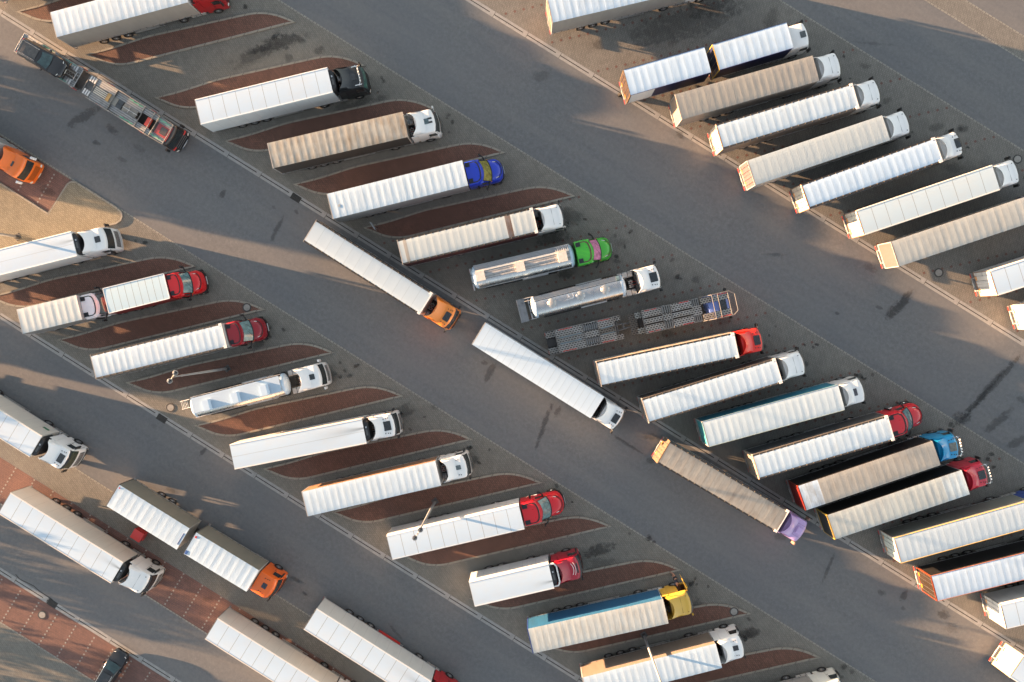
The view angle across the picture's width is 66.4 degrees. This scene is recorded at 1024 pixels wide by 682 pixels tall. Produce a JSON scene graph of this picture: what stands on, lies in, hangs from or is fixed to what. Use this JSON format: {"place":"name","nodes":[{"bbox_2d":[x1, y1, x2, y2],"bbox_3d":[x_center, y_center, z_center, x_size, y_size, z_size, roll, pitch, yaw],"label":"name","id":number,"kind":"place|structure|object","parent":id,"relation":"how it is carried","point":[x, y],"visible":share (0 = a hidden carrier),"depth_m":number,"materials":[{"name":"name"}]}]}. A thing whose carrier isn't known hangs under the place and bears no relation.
{"place":"outdoors","nodes":[
{"label":"outdoors","id":0,"kind":"place"},
{"bbox_2d":[0,623,92,681],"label":"pavement","id":1,"kind":"structure","parent":0,"point":[22,659],"depth_m":83.34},
{"bbox_2d":[0,183,120,248],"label":"raised pavement","id":2,"kind":"structure","parent":0,"point":[76,208],"depth_m":81.98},
{"bbox_2d":[0,181,122,226],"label":"kerb","id":3,"kind":"structure","parent":2,"relation":"on","point":[47,213],"depth_m":81.86,"materials":[{"name":"concrete"}]},
{"bbox_2d":[0,439,384,681],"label":"pavement","id":4,"kind":"structure","parent":0,"point":[92,497],"depth_m":82.66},
{"bbox_2d":[0,0,622,345],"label":"parking pavement","id":5,"kind":"structure","parent":0,"point":[303,38],"depth_m":81.08,"materials":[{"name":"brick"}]},
{"bbox_2d":[21,0,93,19],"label":"paved island","id":6,"kind":"structure","parent":5,"relation":"on","point":[42,12],"depth_m":81.44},
{"bbox_2d":[50,0,229,48],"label":"semi truck","id":7,"kind":"object","parent":5,"relation":"on","point":[100,21],"visible":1,"depth_m":77.57,"materials":[{"name":"metal"}]},
{"bbox_2d":[85,12,294,64],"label":"kerb","id":8,"kind":"structure","parent":5,"relation":"on","point":[199,45],"depth_m":81.13,"materials":[{"name":"concrete"}]},
{"bbox_2d":[90,14,291,62],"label":"paved island","id":9,"kind":"structure","parent":5,"relation":"on","point":[161,44],"depth_m":81.16,"materials":[{"name":"red brick"}]},
{"bbox_2d":[160,57,358,105],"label":"paved island","id":10,"kind":"structure","parent":5,"relation":"on","point":[187,97],"depth_m":81.09,"materials":[{"name":"red brick"}]},
{"bbox_2d":[155,55,365,108],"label":"kerb","id":11,"kind":"structure","parent":5,"relation":"on","point":[231,76],"depth_m":81.09,"materials":[{"name":"concrete"}]},
{"bbox_2d":[195,62,371,132],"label":"semi truck","id":12,"kind":"object","parent":5,"relation":"on","point":[325,87],"visible":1,"depth_m":77.33,"materials":[{"name":"paint"}]},
{"bbox_2d":[228,101,431,149],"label":"paved island","id":13,"kind":"structure","parent":5,"relation":"on","point":[259,141],"depth_m":81.02,"materials":[{"name":"red brick"}]},
{"bbox_2d":[225,99,434,151],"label":"kerb","id":14,"kind":"structure","parent":5,"relation":"on","point":[302,119],"depth_m":81.02,"materials":[{"name":"concrete"}]},
{"bbox_2d":[267,106,442,173],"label":"semi truck","id":15,"kind":"object","parent":5,"relation":"on","point":[323,148],"visible":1,"depth_m":77.25,"materials":[{"name":"metal"}]},
{"bbox_2d":[297,145,498,192],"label":"paved island","id":16,"kind":"structure","parent":5,"relation":"on","point":[362,175],"depth_m":80.96,"materials":[{"name":"red brick"}]},
{"bbox_2d":[293,143,505,194],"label":"kerb","id":17,"kind":"structure","parent":5,"relation":"on","point":[397,157],"depth_m":80.89,"materials":[{"name":"concrete"}]},
{"bbox_2d":[327,153,504,222],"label":"semi truck","id":18,"kind":"object","parent":5,"relation":"on","point":[405,190],"visible":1,"depth_m":77.21,"materials":[{"name":"metal"}]},
{"bbox_2d":[363,186,574,237],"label":"kerb","id":19,"kind":"structure","parent":5,"relation":"on","point":[481,218],"depth_m":80.85,"materials":[{"name":"concrete"}]},
{"bbox_2d":[368,188,570,235],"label":"paved island","id":20,"kind":"structure","parent":5,"relation":"on","point":[439,218],"depth_m":80.89,"materials":[{"name":"red brick"}]},
{"bbox_2d":[397,200,565,266],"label":"semi truck","id":21,"kind":"object","parent":5,"relation":"on","point":[463,239],"visible":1,"depth_m":77.11,"materials":[{"name":"paint"}]},
{"bbox_2d":[469,233,612,290],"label":"tanker truck","id":22,"kind":"object","parent":5,"relation":"on","point":[554,260],"visible":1,"depth_m":77.62,"materials":[{"name":"metal"}]},
{"bbox_2d":[0,135,873,681],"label":"parking pavement","id":23,"kind":"structure","parent":0,"point":[614,543],"depth_m":81.78,"materials":[{"name":"grey asphalt"}]},
{"bbox_2d":[0,136,71,211],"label":"red parking strip","id":24,"kind":"object","parent":23,"relation":"on","point":[50,194],"visible":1,"depth_m":82.03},
{"bbox_2d":[0,137,43,183],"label":"semi truck","id":25,"kind":"object","parent":24,"relation":"on","point":[18,164],"visible":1,"depth_m":79.23,"materials":[{"name":"metal"}]},
{"bbox_2d":[0,223,123,283],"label":"semi truck","id":26,"kind":"object","parent":23,"relation":"on","point":[24,260],"visible":1,"depth_m":78.27,"materials":[{"name":"paint"}]},
{"bbox_2d":[16,287,127,333],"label":"box truck","id":27,"kind":"object","parent":23,"relation":"on","point":[58,314],"visible":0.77,"depth_m":78.76,"materials":[{"name":"metal"}]},
{"bbox_2d":[0,258,189,305],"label":"paved island","id":28,"kind":"structure","parent":23,"relation":"on","point":[60,288],"depth_m":82.06,"materials":[{"name":"brown brick"}]},
{"bbox_2d":[0,257,195,306],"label":"kerb","id":29,"kind":"structure","parent":23,"relation":"on","point":[172,271],"depth_m":82.02,"materials":[{"name":"concrete"}]},
{"bbox_2d":[103,266,208,313],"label":"box truck","id":30,"kind":"object","parent":23,"relation":"on","point":[143,293],"visible":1,"depth_m":78.48,"materials":[{"name":"paint"}]},
{"bbox_2d":[62,302,259,347],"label":"paved island","id":31,"kind":"structure","parent":23,"relation":"on","point":[130,330],"depth_m":82.00,"materials":[{"name":"brown brick"}]},
{"bbox_2d":[58,300,264,349],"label":"kerb","id":32,"kind":"structure","parent":23,"relation":"on","point":[188,327],"depth_m":81.97,"materials":[{"name":"concrete"}]},
{"bbox_2d":[90,314,269,378],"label":"semi truck","id":33,"kind":"object","parent":23,"relation":"on","point":[170,349],"visible":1,"depth_m":78.20,"materials":[{"name":"paint"}]},
{"bbox_2d":[126,343,333,392],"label":"kerb","id":34,"kind":"structure","parent":23,"relation":"on","point":[312,345],"depth_m":81.89,"materials":[{"name":"concrete"}]},
{"bbox_2d":[131,345,329,390],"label":"paved island","id":35,"kind":"structure","parent":23,"relation":"on","point":[240,364],"depth_m":81.91,"materials":[{"name":"brown brick"}]},
{"bbox_2d":[167,365,230,383],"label":"street lamp","id":36,"kind":"object","parent":35,"relation":"on","point":[227,368],"visible":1,"depth_m":74.42,"materials":[{"name":"metal"}]},
{"bbox_2d":[180,359,331,417],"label":"tanker truck","id":37,"kind":"object","parent":23,"relation":"on","point":[254,391],"visible":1,"depth_m":78.62,"materials":[{"name":"metal"}]},
{"bbox_2d":[199,388,397,434],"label":"paved island","id":38,"kind":"structure","parent":23,"relation":"on","point":[267,417],"depth_m":81.86,"materials":[{"name":"brown brick"}]},
{"bbox_2d":[195,386,401,435],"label":"kerb","id":39,"kind":"structure","parent":23,"relation":"on","point":[380,388],"depth_m":81.82,"materials":[{"name":"concrete"}]},
{"bbox_2d":[229,408,403,469],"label":"semi truck","id":40,"kind":"object","parent":23,"relation":"on","point":[306,441],"visible":1,"depth_m":78.06,"materials":[{"name":"paint"}]},
{"bbox_2d":[267,431,466,477],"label":"paved island","id":41,"kind":"structure","parent":23,"relation":"on","point":[336,460],"depth_m":81.79,"materials":[{"name":"brown brick"}]},
{"bbox_2d":[263,429,472,479],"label":"kerb","id":42,"kind":"structure","parent":23,"relation":"on","point":[385,439],"depth_m":81.74,"materials":[{"name":"concrete"}]},
{"bbox_2d":[301,448,472,515],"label":"semi truck","id":43,"kind":"object","parent":23,"relation":"on","point":[379,484],"visible":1,"depth_m":78.00,"materials":[{"name":"metal"}]},
{"bbox_2d":[332,473,540,522],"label":"kerb","id":44,"kind":"structure","parent":23,"relation":"on","point":[446,484],"depth_m":81.64,"materials":[{"name":"concrete"}]},
{"bbox_2d":[336,475,537,520],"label":"paved island","id":45,"kind":"structure","parent":23,"relation":"on","point":[399,504],"depth_m":81.72,"materials":[{"name":"brown brick"}]},
{"bbox_2d":[386,488,565,559],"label":"semi truck","id":46,"kind":"object","parent":23,"relation":"on","point":[493,519],"visible":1,"depth_m":77.95,"materials":[{"name":"paint"}]},
{"bbox_2d":[408,518,605,563],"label":"paved island","id":47,"kind":"structure","parent":23,"relation":"on","point":[540,532],"depth_m":81.64,"materials":[{"name":"red brick"}]},
{"bbox_2d":[405,516,611,565],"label":"kerb","id":48,"kind":"structure","parent":23,"relation":"on","point":[563,518],"depth_m":81.52,"materials":[{"name":"concrete"}]},
{"bbox_2d":[469,548,583,606],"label":"box truck","id":49,"kind":"object","parent":23,"relation":"on","point":[505,581],"visible":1,"depth_m":77.90,"materials":[{"name":"paint"}]},
{"bbox_2d":[469,560,680,608],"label":"kerb","id":50,"kind":"structure","parent":23,"relation":"on","point":[629,562],"depth_m":81.46,"materials":[{"name":"concrete"}]},
{"bbox_2d":[488,562,675,607],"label":"paved island","id":51,"kind":"structure","parent":23,"relation":"on","point":[609,576],"depth_m":81.51,"materials":[{"name":"red brick"}]},
{"bbox_2d":[527,574,693,652],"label":"semi truck","id":52,"kind":"object","parent":23,"relation":"on","point":[581,622],"visible":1,"depth_m":77.83,"materials":[{"name":"metal"}]},
{"bbox_2d":[559,606,746,650],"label":"paved island","id":53,"kind":"structure","parent":23,"relation":"on","point":[704,614],"depth_m":81.43,"materials":[{"name":"red brick"}]},
{"bbox_2d":[556,603,750,652],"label":"kerb","id":54,"kind":"structure","parent":23,"relation":"on","point":[703,605],"depth_m":81.38,"materials":[{"name":"concrete"}]},
{"bbox_2d":[579,624,745,681],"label":"semi truck","id":55,"kind":"object","parent":23,"relation":"on","point":[688,654],"visible":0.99,"depth_m":77.87,"materials":[{"name":"metal"}]},
{"bbox_2d":[669,649,815,681],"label":"paved island","id":56,"kind":"structure","parent":23,"relation":"on","point":[758,661],"depth_m":81.32,"materials":[{"name":"red brick"}]},
{"bbox_2d":[707,647,820,681],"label":"kerb","id":57,"kind":"structure","parent":23,"relation":"on","point":[780,648],"depth_m":81.24,"materials":[{"name":"concrete"}]},
{"bbox_2d":[779,667,841,681],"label":"semi truck","id":58,"kind":"object","parent":23,"relation":"on","point":[824,674],"visible":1,"depth_m":79.76,"materials":[{"name":"metal"}]},
{"bbox_2d":[0,0,1023,681],"bbox_3d":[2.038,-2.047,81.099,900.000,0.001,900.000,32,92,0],"label":"ground","id":59,"kind":"structure","parent":0,"point":[814,584],"depth_m":81.20,"materials":[{"name":"grey asphalt"}]},
{"bbox_2d":[0,390,87,472],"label":"semi truck","id":60,"kind":"object","parent":59,"relation":"on","point":[25,432],"visible":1,"depth_m":79.33,"materials":[{"name":"paint"}]},
{"bbox_2d":[0,574,169,681],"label":"red parking strip","id":61,"kind":"object","parent":59,"relation":"on","point":[58,633],"depth_m":83.19,"materials":[{"name":"red brick"}]},
{"bbox_2d":[94,648,128,681],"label":"estate car","id":62,"kind":"object","parent":61,"relation":"on","point":[116,662],"visible":1,"depth_m":82.03,"materials":[{"name":"paint"}]},
{"bbox_2d":[0,567,180,681],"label":"drain channel","id":63,"kind":"object","parent":59,"relation":"on","point":[91,626],"depth_m":83.08,"materials":[{"name":"concrete"}]},
{"bbox_2d":[14,32,189,151],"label":"car transporter","id":64,"kind":"object","parent":59,"relation":"on","point":[154,125],"visible":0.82,"depth_m":78.66,"materials":[{"name":"metal"}]},
{"bbox_2d":[16,38,67,77],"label":"estate car","id":65,"kind":"object","parent":64,"relation":"on","point":[43,58],"visible":1,"depth_m":78.41,"materials":[{"name":"paint"}]},
{"bbox_2d":[0,457,354,680],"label":"red parking strip","id":66,"kind":"object","parent":59,"relation":"on","point":[183,596],"depth_m":82.77,"materials":[{"name":"red brick"}]},
{"bbox_2d":[0,485,165,596],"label":"semi truck","id":67,"kind":"object","parent":66,"relation":"on","point":[78,539],"visible":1,"depth_m":78.94,"materials":[{"name":"paint"}]},
{"bbox_2d":[205,606,355,681],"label":"semi truck","id":68,"kind":"object","parent":66,"relation":"on","point":[251,643],"visible":1,"depth_m":78.70,"materials":[{"name":"paint"}]},
{"bbox_2d":[106,478,287,601],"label":"drawbar truck","id":69,"kind":"object","parent":59,"relation":"on","point":[168,521],"visible":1,"depth_m":78.59,"materials":[{"name":"metal"}]},
{"bbox_2d":[0,312,581,681],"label":"drain channel","id":70,"kind":"object","parent":59,"relation":"on","point":[297,504],"visible":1,"depth_m":82.19,"materials":[{"name":"concrete"}]},
{"bbox_2d":[0,315,582,681],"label":"drain slot","id":71,"kind":"object","parent":59,"relation":"on","point":[294,500],"visible":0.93,"depth_m":82.19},
{"bbox_2d":[304,596,458,681],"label":"semi truck","id":72,"kind":"object","parent":59,"relation":"on","point":[382,655],"visible":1,"depth_m":78.41,"materials":[{"name":"paint"}]},
{"bbox_2d":[303,220,461,332],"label":"semi truck","id":73,"kind":"object","parent":59,"relation":"on","point":[372,269],"visible":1,"depth_m":77.39,"materials":[{"name":"paint"}]},
{"bbox_2d":[0,133,875,681],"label":"edging","id":74,"kind":"object","parent":59,"relation":"on","point":[450,415],"visible":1,"depth_m":81.55,"materials":[{"name":"concrete"}]},
{"bbox_2d":[0,9,1023,653],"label":"drain channel","id":75,"kind":"object","parent":59,"relation":"on","point":[502,327],"visible":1,"depth_m":81.18,"materials":[{"name":"concrete"}]},
{"bbox_2d":[1,13,1023,651],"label":"drain slot","id":76,"kind":"object","parent":59,"relation":"on","point":[495,321],"visible":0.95,"depth_m":81.19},
{"bbox_2d":[472,322,627,433],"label":"semi truck","id":77,"kind":"object","parent":59,"relation":"on","point":[540,371],"visible":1,"depth_m":77.21,"materials":[{"name":"metal"}]},
{"bbox_2d":[278,0,1023,463],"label":"edging","id":78,"kind":"object","parent":59,"relation":"on","point":[648,230],"visible":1,"depth_m":80.55,"materials":[{"name":"concrete"}]},
{"bbox_2d":[652,436,809,544],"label":"semi truck","id":79,"kind":"object","parent":59,"relation":"on","point":[723,486],"visible":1,"depth_m":77.06,"materials":[{"name":"paint"}]},
{"bbox_2d":[466,0,1023,346],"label":"drain channel","id":80,"kind":"object","parent":59,"relation":"on","point":[736,166],"visible":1,"depth_m":80.17,"materials":[{"name":"concrete"}]},
{"bbox_2d":[471,0,1020,341],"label":"drain slot","id":81,"kind":"object","parent":59,"relation":"on","point":[738,166],"visible":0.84,"depth_m":80.18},
{"bbox_2d":[779,0,1023,151],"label":"edging","id":82,"kind":"object","parent":59,"relation":"on","point":[901,75],"depth_m":79.52,"materials":[{"name":"concrete"}]},
{"bbox_2d":[989,642,1023,681],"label":"semi truck","id":83,"kind":"object","parent":59,"relation":"on","point":[1008,660],"visible":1,"depth_m":77.93,"materials":[{"name":"paint"}]},
{"bbox_2d":[477,0,1023,338],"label":"parking pavement","id":84,"kind":"structure","parent":0,"point":[665,34],"depth_m":79.85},
{"bbox_2d":[545,0,702,34],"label":"semi truck","id":85,"kind":"object","parent":84,"relation":"on","point":[565,15],"visible":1,"depth_m":76.80,"materials":[{"name":"metal"}]},
{"bbox_2d":[618,20,810,104],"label":"drawbar truck","id":86,"kind":"object","parent":84,"relation":"on","point":[773,44],"visible":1,"depth_m":76.15,"materials":[{"name":"metal"}]},
{"bbox_2d":[668,49,841,127],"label":"semi truck","id":87,"kind":"object","parent":84,"relation":"on","point":[731,95],"visible":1,"depth_m":76.10,"materials":[{"name":"metal"}]},
{"bbox_2d":[504,0,1023,331],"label":"bay marking","id":88,"kind":"object","parent":84,"relation":"on","point":[755,153],"visible":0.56,"depth_m":79.99,"materials":[{"name":"white paint"}]},
{"bbox_2d":[707,76,881,155],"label":"semi truck","id":89,"kind":"object","parent":84,"relation":"on","point":[771,123],"visible":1,"depth_m":76.06,"materials":[{"name":"paint"}]},
{"bbox_2d":[737,107,910,190],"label":"semi truck","id":90,"kind":"object","parent":84,"relation":"on","point":[798,158],"visible":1,"depth_m":76.05,"materials":[{"name":"metal"}]},
{"bbox_2d":[789,128,963,212],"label":"semi truck","id":91,"kind":"object","parent":84,"relation":"on","point":[871,173],"visible":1,"depth_m":75.97,"materials":[{"name":"paint"}]},
{"bbox_2d":[842,156,1019,237],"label":"semi truck","id":92,"kind":"object","parent":84,"relation":"on","point":[929,199],"visible":1,"depth_m":75.89,"materials":[{"name":"paint"}]},
{"bbox_2d":[875,196,1023,268],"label":"semi truck","id":93,"kind":"object","parent":84,"relation":"on","point":[953,233],"visible":1,"depth_m":75.88,"materials":[{"name":"metal"}]},
{"bbox_2d":[969,255,1023,296],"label":"semi truck","id":94,"kind":"object","parent":84,"relation":"on","point":[1007,276],"visible":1,"depth_m":75.88,"materials":[{"name":"paint"}]},
{"bbox_2d":[1007,301,1023,329],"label":"semi truck","id":95,"kind":"object","parent":84,"relation":"on","point":[1017,310],"visible":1,"depth_m":78.33,"materials":[{"name":"paint"}]},
{"bbox_2d":[541,216,1023,646],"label":"parking pavement","id":96,"kind":"structure","parent":0,"point":[632,243],"depth_m":80.62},
{"bbox_2d":[516,261,662,322],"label":"tanker truck","id":97,"kind":"object","parent":96,"relation":"on","point":[588,293],"visible":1,"depth_m":77.63,"materials":[{"name":"metal"}]},
{"bbox_2d":[544,288,738,355],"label":"car transporter","id":98,"kind":"object","parent":96,"relation":"on","point":[647,321],"visible":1,"depth_m":79.25,"materials":[{"name":"metal"}]},
{"bbox_2d":[593,323,763,386],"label":"semi truck","id":99,"kind":"object","parent":96,"relation":"on","point":[668,358],"visible":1,"depth_m":76.92,"materials":[{"name":"paint"}]},
{"bbox_2d":[383,196,1021,562],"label":"bay marking","id":100,"kind":"object","parent":96,"relation":"on","point":[693,329],"visible":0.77,"depth_m":80.72,"materials":[{"name":"white paint"}]},
{"bbox_2d":[637,347,806,422],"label":"semi truck","id":101,"kind":"object","parent":96,"relation":"on","point":[746,377],"visible":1,"depth_m":76.91,"materials":[{"name":"paint"}]},
{"bbox_2d":[694,373,865,446],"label":"semi truck","id":102,"kind":"object","parent":96,"relation":"on","point":[802,404],"visible":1,"depth_m":76.82,"materials":[{"name":"metal"}]},
{"bbox_2d":[742,401,922,479],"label":"semi truck","id":103,"kind":"object","parent":96,"relation":"on","point":[793,451],"visible":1,"depth_m":76.83,"materials":[{"name":"paint"}]},
{"bbox_2d":[786,428,962,509],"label":"semi truck","id":104,"kind":"object","parent":96,"relation":"on","point":[897,458],"visible":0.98,"depth_m":76.78,"materials":[{"name":"metal"}]},
{"bbox_2d":[813,456,992,539],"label":"semi truck","id":105,"kind":"object","parent":96,"relation":"on","point":[903,497],"visible":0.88,"depth_m":76.79,"materials":[{"name":"metal"}]},
{"bbox_2d":[878,487,1023,562],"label":"semi truck","id":106,"kind":"object","parent":96,"relation":"on","point":[907,540],"visible":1,"depth_m":76.68,"materials":[{"name":"metal"}]},
{"bbox_2d":[913,536,1023,600],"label":"semi truck","id":107,"kind":"object","parent":96,"relation":"on","point":[957,574],"visible":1,"depth_m":76.73,"materials":[{"name":"metal"}]},
{"bbox_2d":[980,581,1023,629],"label":"semi truck","id":108,"kind":"object","parent":96,"relation":"on","point":[1003,608],"visible":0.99,"depth_m":77.50,"materials":[{"name":"paint"}]},
{"bbox_2d":[928,0,1023,59],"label":"pavement","id":109,"kind":"structure","parent":0,"point":[988,26],"depth_m":79.19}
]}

